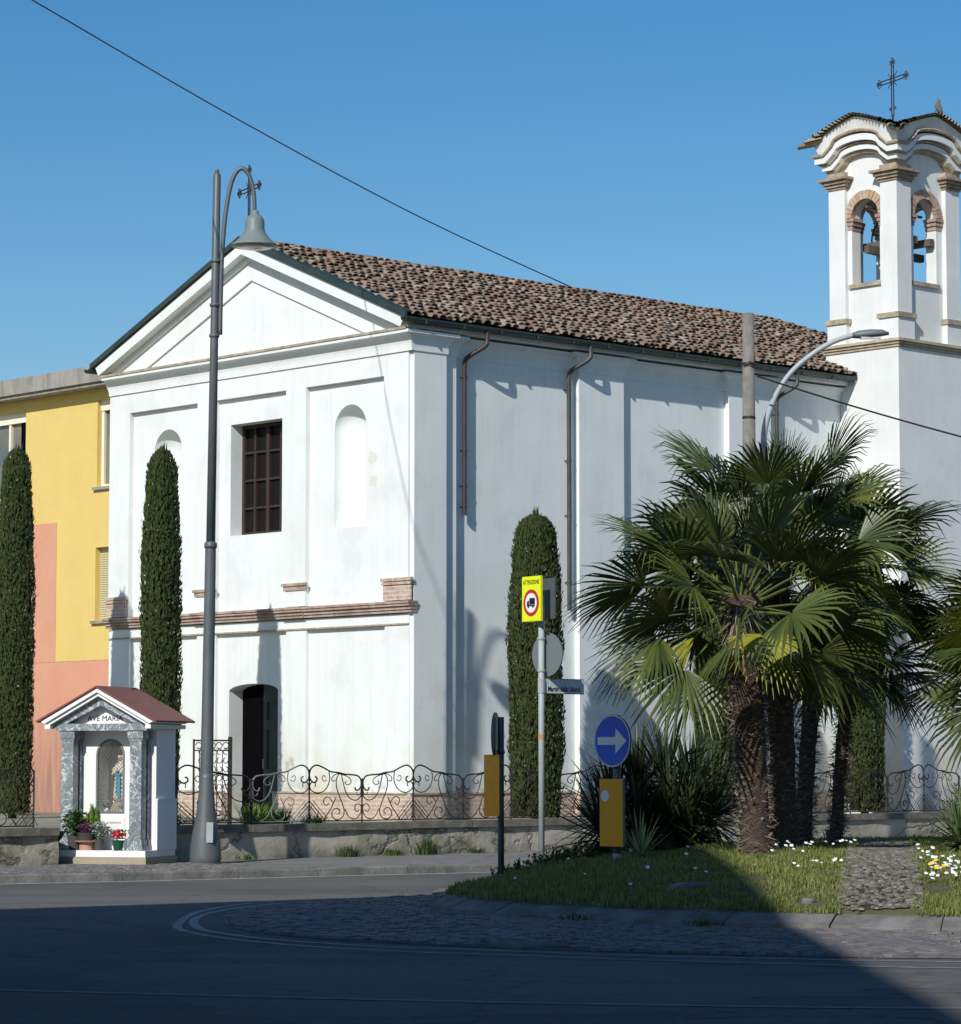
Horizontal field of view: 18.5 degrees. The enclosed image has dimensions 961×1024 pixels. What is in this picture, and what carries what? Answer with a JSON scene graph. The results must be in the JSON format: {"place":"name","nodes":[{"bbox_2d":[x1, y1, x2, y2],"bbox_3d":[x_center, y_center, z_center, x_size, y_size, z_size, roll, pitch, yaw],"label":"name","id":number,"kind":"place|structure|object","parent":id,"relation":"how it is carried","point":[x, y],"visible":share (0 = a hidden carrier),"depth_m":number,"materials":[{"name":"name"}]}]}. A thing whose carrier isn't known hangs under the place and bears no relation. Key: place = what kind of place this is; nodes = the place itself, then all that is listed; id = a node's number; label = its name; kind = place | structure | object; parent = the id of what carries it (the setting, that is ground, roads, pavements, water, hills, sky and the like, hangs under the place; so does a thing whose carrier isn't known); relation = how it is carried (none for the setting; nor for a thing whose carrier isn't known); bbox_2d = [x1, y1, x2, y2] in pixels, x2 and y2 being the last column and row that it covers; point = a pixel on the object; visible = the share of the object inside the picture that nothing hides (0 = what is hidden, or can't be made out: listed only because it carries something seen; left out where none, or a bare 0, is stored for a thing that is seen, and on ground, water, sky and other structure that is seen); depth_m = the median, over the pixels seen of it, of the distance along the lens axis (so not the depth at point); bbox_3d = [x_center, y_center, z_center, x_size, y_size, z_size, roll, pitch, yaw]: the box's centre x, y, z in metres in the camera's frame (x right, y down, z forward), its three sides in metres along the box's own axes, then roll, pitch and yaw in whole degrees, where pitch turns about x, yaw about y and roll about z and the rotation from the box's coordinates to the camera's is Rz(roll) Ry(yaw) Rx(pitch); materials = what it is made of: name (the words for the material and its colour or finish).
{"place":"outdoors","nodes":[
{"label":"outdoors","id":0,"kind":"place"},
{"bbox_2d":[0,812,394,830],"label":"churchyard ground","id":1,"kind":"structure","parent":0,"point":[48,819],"depth_m":50.79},
{"bbox_2d":[0,444,38,818],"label":"cypress tree","id":2,"kind":"object","parent":1,"relation":"on","point":[17,608],"visible":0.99,"depth_m":53.63,"materials":[{"name":"green plant"}]},
{"bbox_2d":[0,366,111,811],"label":"apartment building","id":3,"kind":"structure","parent":1,"relation":"on","point":[56,425],"depth_m":60.42,"materials":[{"name":"yellow paint"}]},
{"bbox_2d":[0,412,25,499],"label":"window","id":4,"kind":"structure","parent":3,"relation":"in","point":[12,426],"depth_m":62.38,"materials":[{"name":"white glass"}]},
{"bbox_2d":[101,399,109,485],"bbox_3d":[-7.157,-1.423,59.395,0.090,1.780,1.460,4,-7,-43],"label":"window","id":5,"kind":"structure","parent":3,"relation":"in","point":[105,404],"depth_m":59.86,"materials":[{"name":"white glass"}]},
{"bbox_2d":[136,444,183,797],"bbox_3d":[-5.470,2.046,50.483,0.840,6.561,0.868,4,-6,-36],"label":"cypress tree","id":6,"kind":"object","parent":1,"relation":"on","point":[161,610],"visible":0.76,"depth_m":50.32,"materials":[{"name":"green plant"}]},
{"bbox_2d":[192,737,231,824],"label":"iron gate","id":7,"kind":"structure","parent":1,"relation":"on","point":[229,788],"depth_m":47.34,"materials":[{"name":"black metal"}]},
{"bbox_2d":[235,801,273,823],"bbox_3d":[-3.507,4.736,46.459,0.786,0.420,0.798,4,-7,-42],"label":"yard plant","id":8,"kind":"object","parent":1,"relation":"on","point":[259,816],"visible":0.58,"depth_m":46.35,"materials":[{"name":"green plant"}]},
{"bbox_2d":[262,804,297,823],"bbox_3d":[-3.208,4.793,46.786,0.799,0.360,0.750,0,-5,0],"label":"yard plant","id":9,"kind":"object","parent":1,"relation":"on","point":[280,816],"visible":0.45,"depth_m":46.62,"materials":[{"name":"green plant"}]},
{"bbox_2d":[300,813,325,822],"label":"yard plant","id":10,"kind":"object","parent":1,"relation":"on","point":[313,819],"visible":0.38,"depth_m":47.17,"materials":[{"name":"green plant"}]},
{"bbox_2d":[84,165,857,820],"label":"church","id":11,"kind":"structure","parent":1,"relation":"on","point":[404,447],"depth_m":53.84,"materials":[{"name":"white paint"}]},
{"bbox_2d":[242,684,263,813],"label":"doorway","id":12,"kind":"structure","parent":11,"relation":"in","point":[253,696],"depth_m":54.65,"materials":[{"name":"black wood"}]},
{"bbox_2d":[242,421,281,534],"bbox_3d":[-3.912,-0.615,54.726,0.070,2.080,1.520,4,-7,-43],"label":"window","id":13,"kind":"structure","parent":11,"relation":"in","point":[261,443],"depth_m":54.90,"materials":[{"name":"brown wood"}]},
{"bbox_2d":[263,684,277,814],"bbox_3d":[-3.738,4.415,54.037,0.110,2.540,0.740,4,-7,-43],"label":"door","id":14,"kind":"structure","parent":11,"relation":"in","point":[270,740],"depth_m":54.17,"materials":[{"name":"brown wood"}]},
{"bbox_2d":[503,506,568,818],"bbox_3d":[0.962,2.612,50.755,1.187,5.479,1.149,0,-5,0],"label":"cypress tree","id":15,"kind":"object","parent":1,"relation":"on","point":[532,553],"visible":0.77,"depth_m":50.44,"materials":[{"name":"green plant"}]},
{"bbox_2d":[692,557,737,813],"bbox_3d":[4.295,2.834,53.803,0.993,5.551,1.021,0,-5,0],"label":"cypress tree","id":16,"kind":"object","parent":1,"relation":"on","point":[707,635],"visible":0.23,"depth_m":53.42,"materials":[{"name":"green plant"}]},
{"bbox_2d":[845,524,888,812],"bbox_3d":[7.344,2.967,56.622,0.974,5.763,1.023,0,-5,0],"label":"cypress tree","id":17,"kind":"object","parent":1,"relation":"on","point":[869,739],"visible":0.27,"depth_m":56.18,"materials":[{"name":"green plant"}]},
{"bbox_2d":[797,57,960,813],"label":"bell tower","id":18,"kind":"structure","parent":1,"relation":"on","point":[890,178],"depth_m":59.08,"materials":[{"name":"paint"}]},
{"bbox_2d":[934,98,943,114],"bbox_3d":[9.323,-8.190,60.091,0.230,0.431,0.133,-1,-5,10],"label":"pigeon","id":19,"kind":"object","parent":18,"relation":"on","point":[938,107],"visible":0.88,"depth_m":60.05,"materials":[{"name":"grey"}]},
{"bbox_3d":[2.740,0.878,64.156,0.300,11.300,0.285,0,-5,0],"label":"utility pole","id":20,"kind":"object","parent":1,"relation":"on","visible":0},
{"bbox_2d":[32,0,568,285],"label":"cable","id":21,"kind":"object","parent":20,"relation":"attached to","point":[284,144],"visible":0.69,"depth_m":49.25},
{"bbox_2d":[0,850,583,868],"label":"pavement","id":22,"kind":"structure","parent":0,"point":[455,858],"depth_m":45.20,"materials":[{"name":"grey concrete"}]},
{"bbox_2d":[0,827,59,865],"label":"wall","id":23,"kind":"structure","parent":22,"relation":"on","point":[29,846],"depth_m":42.87,"materials":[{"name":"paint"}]},
{"bbox_2d":[0,764,36,827],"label":"iron railing","id":24,"kind":"object","parent":23,"relation":"on","point":[33,804],"visible":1,"depth_m":43.05,"materials":[{"name":"black metal"}]},
{"bbox_2d":[36,686,194,864],"bbox_3d":[-5.430,3.907,43.997,1.980,2.615,1.320,-2,-5,20],"label":"shrine","id":25,"kind":"object","parent":22,"relation":"on","point":[100,728],"visible":0.98,"depth_m":43.73,"materials":[{"name":"stone"}]},
{"bbox_2d":[60,809,86,849],"bbox_3d":[-5.996,4.686,43.676,0.404,0.608,0.450,0,-5,0],"label":"potted shrub","id":26,"kind":"object","parent":25,"relation":"on","point":[72,838],"visible":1,"depth_m":43.61,"materials":[{"name":"green plant"}]},
{"bbox_2d":[75,822,95,849],"bbox_3d":[-5.810,4.780,43.635,0.360,0.414,0.360,-2,-5,20],"label":"potted flower","id":27,"kind":"object","parent":25,"relation":"on","point":[86,841],"visible":1,"depth_m":43.54,"materials":[{"name":"ceramic"}]},
{"bbox_2d":[85,803,99,849],"bbox_3d":[-5.749,4.652,43.795,0.313,0.697,0.191,0,-5,0],"label":"potted conifer","id":28,"kind":"object","parent":25,"relation":"on","point":[93,816],"visible":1,"depth_m":43.78,"materials":[{"name":"green plant"}]},
{"bbox_2d":[88,820,110,849],"bbox_3d":[-5.611,4.755,43.580,0.434,0.454,0.446,0,-5,0],"label":"potted silver plant","id":29,"kind":"object","parent":25,"relation":"on","point":[99,843],"visible":1,"depth_m":43.52,"materials":[{"name":"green plant"}]},
{"bbox_2d":[103,800,110,810],"bbox_3d":[-5.563,4.377,43.967,0.126,0.194,0.143,3,-5,-28],"label":"flower vase","id":30,"kind":"object","parent":25,"relation":"in","point":[104,805],"visible":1,"depth_m":43.94,"materials":[{"name":"white plant"}]},
{"bbox_2d":[110,753,122,810],"bbox_3d":[-5.350,4.031,44.001,0.337,0.888,0.285,-2,-5,20],"label":"statue","id":31,"kind":"object","parent":25,"relation":"in","point":[119,782],"visible":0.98,"depth_m":43.93,"materials":[{"name":"ceramic"}]},
{"bbox_2d":[111,829,128,850],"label":"potted red flower","id":32,"kind":"object","parent":25,"relation":"on","point":[117,843],"visible":1,"depth_m":43.36,"materials":[{"name":"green plant"}]},
{"bbox_2d":[0,861,248,873],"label":"pavement setts","id":33,"kind":"structure","parent":22,"relation":"attached to","point":[78,868],"depth_m":41.89,"materials":[{"name":"grey stone"}]},
{"bbox_2d":[187,166,277,863],"bbox_3d":[-3.680,0.001,44.108,1.202,10.455,0.709,1,-5,0],"label":"lamp post","id":34,"kind":"object","parent":33,"relation":"on","point":[205,848],"visible":1,"depth_m":44.03,"materials":[{"name":"grey metal"}]},
{"bbox_2d":[234,853,258,859],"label":"wall weed","id":35,"kind":"object","parent":22,"relation":"on","point":[246,857],"depth_m":45.38,"materials":[{"name":"green plant"}]},
{"bbox_2d":[334,844,363,856],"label":"wall weed","id":36,"kind":"object","parent":22,"relation":"on","point":[347,851],"depth_m":46.70,"materials":[{"name":"green plant"}]},
{"bbox_2d":[380,848,405,855],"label":"wall weed","id":37,"kind":"object","parent":22,"relation":"on","point":[394,852],"depth_m":47.32,"materials":[{"name":"green plant"}]},
{"bbox_2d":[412,838,439,854],"bbox_3d":[-0.862,5.410,47.951,0.595,0.289,0.655,5,-7,-45],"label":"wall weed","id":38,"kind":"object","parent":22,"relation":"on","point":[424,849],"depth_m":47.81,"materials":[{"name":"green plant"}]},
{"bbox_2d":[467,846,486,852],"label":"wall weed","id":39,"kind":"object","parent":22,"relation":"on","point":[478,850],"depth_m":48.60,"materials":[{"name":"green plant"}]},
{"bbox_2d":[174,811,951,860],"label":"wall","id":40,"kind":"structure","parent":22,"relation":"on","point":[290,840],"depth_m":48.01,"materials":[{"name":"stone"}]},
{"bbox_2d":[176,764,959,824],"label":"iron railing","id":41,"kind":"object","parent":40,"relation":"on","point":[510,780],"visible":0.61,"depth_m":48.28,"materials":[{"name":"black metal"}]},
{"bbox_2d":[742,313,760,579],"bbox_3d":[4.504,1.149,49.079,0.342,8.970,0.280,0,-5,0],"label":"utility pole","id":42,"kind":"object","parent":22,"relation":"on","point":[748,388],"visible":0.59,"depth_m":49.28,"materials":[{"name":"concrete"}]},
{"bbox_2d":[760,329,888,784],"bbox_3d":[5.769,1.287,49.573,2.252,8.780,0.272,0,-5,0],"label":"street lamp","id":43,"kind":"object","parent":22,"relation":"on","point":[872,334],"visible":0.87,"depth_m":49.84,"materials":[{"name":"metal"}]},
{"bbox_3d":[10.838,1.593,49.041,0.342,8.080,0.280,0,-5,0],"label":"utility pole","id":44,"kind":"object","parent":22,"relation":"on","visible":0},
{"bbox_2d":[757,375,960,436],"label":"cable","id":45,"kind":"object","parent":44,"relation":"attached to","point":[859,407],"visible":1,"depth_m":49.21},
{"bbox_2d":[0,831,960,1023],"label":"road","id":46,"kind":"structure","parent":0,"point":[109,936],"depth_m":22.36,"materials":[{"name":"grey asphalt"}]},
{"bbox_2d":[20,872,486,883],"bbox_3d":[-3.169,5.118,41.430,39.280,0.001,0.751,3,-6,-32],"label":"edge line","id":47,"kind":"object","parent":46,"relation":"on","point":[247,878],"visible":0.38,"depth_m":41.04,"materials":[{"name":"white paint"}]},
{"bbox_2d":[0,862,532,883],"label":"kerb","id":48,"kind":"structure","parent":46,"relation":"on","point":[203,874],"depth_m":41.33,"materials":[{"name":"concrete"}]},
{"bbox_2d":[0,989,960,1008],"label":"faded line","id":49,"kind":"object","parent":46,"relation":"on","point":[491,1001],"visible":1,"depth_m":19.87,"materials":[{"name":"paint"}]},
{"bbox_2d":[172,896,956,967],"bbox_3d":[2.907,3.888,26.935,7.904,0.001,18.119,5,-7,-44],"label":"painted line","id":50,"kind":"object","parent":46,"relation":"on","point":[177,924],"visible":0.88,"depth_m":25.55,"materials":[{"name":"paint"}]},
{"bbox_2d":[189,901,960,961],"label":"painted line","id":51,"kind":"object","parent":46,"relation":"on","point":[193,922],"visible":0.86,"depth_m":25.83,"materials":[{"name":"paint"}]},
{"bbox_2d":[225,888,960,958],"bbox_3d":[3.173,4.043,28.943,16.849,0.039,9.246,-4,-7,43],"label":"cobbles","id":52,"kind":"object","parent":46,"relation":"on","point":[403,918],"visible":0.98,"depth_m":27.59,"materials":[{"name":"grey stone"}]},
{"bbox_2d":[559,911,592,920],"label":"weed","id":53,"kind":"object","parent":52,"relation":"on","point":[575,914],"visible":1,"depth_m":29.81,"materials":[{"name":"green plant"}]},
{"bbox_2d":[223,910,960,958],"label":"stone band","id":54,"kind":"object","parent":52,"relation":"on","point":[226,922],"visible":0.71,"depth_m":25.94,"materials":[{"name":"grey stone"}]},
{"bbox_2d":[683,917,726,926],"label":"weed","id":55,"kind":"object","parent":52,"relation":"on","point":[701,923],"visible":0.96,"depth_m":28.71,"materials":[{"name":"green plant"}]},
{"bbox_2d":[426,894,960,931],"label":"island kerb","id":56,"kind":"structure","parent":46,"relation":"on","point":[734,918],"depth_m":29.07,"materials":[{"name":"concrete"}]},
{"bbox_2d":[0,0,960,380],"label":"sky","id":57,"kind":"structure","parent":0,"point":[642,148],"materials":[{"name":"blue"}]},
{"bbox_2d":[456,851,960,916],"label":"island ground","id":58,"kind":"structure","parent":0,"point":[936,887],"depth_m":29.88,"materials":[{"name":"green plant"}]},
{"bbox_2d":[484,712,504,873],"bbox_3d":[0.183,3.620,37.338,0.241,2.180,0.548,1,-5,-11],"label":"direction sign","id":59,"kind":"object","parent":58,"relation":"on","point":[494,794],"visible":0.94,"depth_m":37.26,"materials":[{"name":"yellow metal"}]},
{"bbox_2d":[522,575,583,860],"bbox_3d":[1.088,2.871,40.515,0.949,3.970,0.568,2,-5,-21],"label":"road sign","id":60,"kind":"object","parent":58,"relation":"on","point":[539,598],"visible":1,"depth_m":40.46,"materials":[{"name":"metal"}]},
{"bbox_2d":[490,833,675,876],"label":"tall weeds","id":61,"kind":"object","parent":58,"relation":"on","point":[565,853],"visible":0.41,"depth_m":36.20,"materials":[{"name":"green plant"}]},
{"bbox_2d":[594,714,631,857],"bbox_3d":[1.562,3.368,34.126,0.154,2.060,0.610,4,-6,-41],"label":"direction sign","id":62,"kind":"object","parent":58,"relation":"on","point":[612,740],"visible":0.91,"depth_m":34.09,"materials":[{"name":"yellow metal"}]},
{"bbox_2d":[595,809,674,858],"bbox_3d":[1.835,3.947,34.410,1.085,1.094,1.042,0,-5,0],"label":"variegated yucca","id":63,"kind":"object","parent":58,"relation":"on","point":[640,844],"visible":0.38,"depth_m":34.38,"materials":[{"name":"green plant"}]},
{"bbox_2d":[640,865,660,869],"bbox_3d":[1.874,3.907,32.389,0.319,0.075,0.155,0,-5,0],"label":"stone","id":64,"kind":"object","parent":58,"relation":"on","point":[649,867],"visible":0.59,"depth_m":32.35,"materials":[{"name":"grey stone"}]},
{"bbox_2d":[539,712,769,861],"bbox_3d":[2.211,3.677,37.543,3.138,2.376,2.310,0,-5,0],"label":"yucca bush","id":65,"kind":"object","parent":58,"relation":"on","point":[688,820],"visible":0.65,"depth_m":37.36,"materials":[{"name":"green plant"}]},
{"bbox_2d":[666,882,721,890],"bbox_3d":[2.272,3.870,30.586,0.716,0.075,0.398,0,-5,0],"label":"stone","id":66,"kind":"object","parent":58,"relation":"on","point":[684,885],"visible":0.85,"depth_m":30.46,"materials":[{"name":"grey stone"}]},
{"bbox_2d":[445,834,960,915],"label":"grass","id":67,"kind":"structure","parent":58,"relation":"on","point":[538,878],"depth_m":31.35,"materials":[{"name":"green plant"}]},
{"bbox_2d":[561,477,911,854],"bbox_3d":[3.027,1.792,33.599,3.810,4.343,3.861,4,-7,-43],"label":"palm tree","id":68,"kind":"object","parent":58,"relation":"on","point":[742,652],"visible":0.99,"depth_m":33.31,"materials":[{"name":"green plant"}]},
{"bbox_2d":[514,832,960,884],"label":"white daisies","id":69,"kind":"object","parent":58,"relation":"on","point":[927,851],"visible":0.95,"depth_m":31.29,"materials":[{"name":"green plant"}]},
{"bbox_2d":[621,408,927,847],"bbox_3d":[3.543,1.420,35.219,3.762,5.331,3.861,0,-5,0],"label":"palm tree","id":70,"kind":"object","parent":58,"relation":"on","point":[735,477],"visible":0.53,"depth_m":34.96,"materials":[{"name":"green plant"}]},
{"bbox_2d":[802,898,815,903],"bbox_3d":[3.240,3.847,29.175,0.144,0.075,0.086,0,-5,0],"label":"stone","id":71,"kind":"object","parent":58,"relation":"on","point":[808,900],"visible":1,"depth_m":29.16,"materials":[{"name":"grey stone"}]},
{"bbox_2d":[697,464,960,845],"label":"palm tree","id":72,"kind":"object","parent":58,"relation":"on","point":[809,724],"visible":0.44,"depth_m":35.95,"materials":[{"name":"green plant"}]},
{"bbox_2d":[760,576,943,844],"bbox_3d":[4.654,2.500,36.826,2.662,3.464,2.424,3,-6,-29],"label":"palm tree","id":73,"kind":"object","parent":58,"relation":"on","point":[839,788],"visible":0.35,"depth_m":36.62,"materials":[{"name":"green plant"}]},
{"bbox_2d":[889,569,960,779],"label":"palm tree","id":74,"kind":"object","parent":58,"relation":"on","point":[946,688],"visible":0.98,"depth_m":35.41,"materials":[{"name":"green plant"}]},
{"bbox_2d":[928,858,945,868],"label":"yellow dandelions","id":75,"kind":"object","parent":58,"relation":"on","point":[936,866],"visible":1,"depth_m":30.30,"materials":[{"name":"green plant"}]},
{"bbox_2d":[916,766,960,853],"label":"yucca bush","id":76,"kind":"object","parent":58,"relation":"on","point":[953,827],"visible":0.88,"depth_m":33.39,"materials":[{"name":"green plant"}]},
{"bbox_2d":[836,839,923,914],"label":"path","id":77,"kind":"structure","parent":0,"point":[867,906],"depth_m":29.38,"materials":[{"name":"grey gravel"}]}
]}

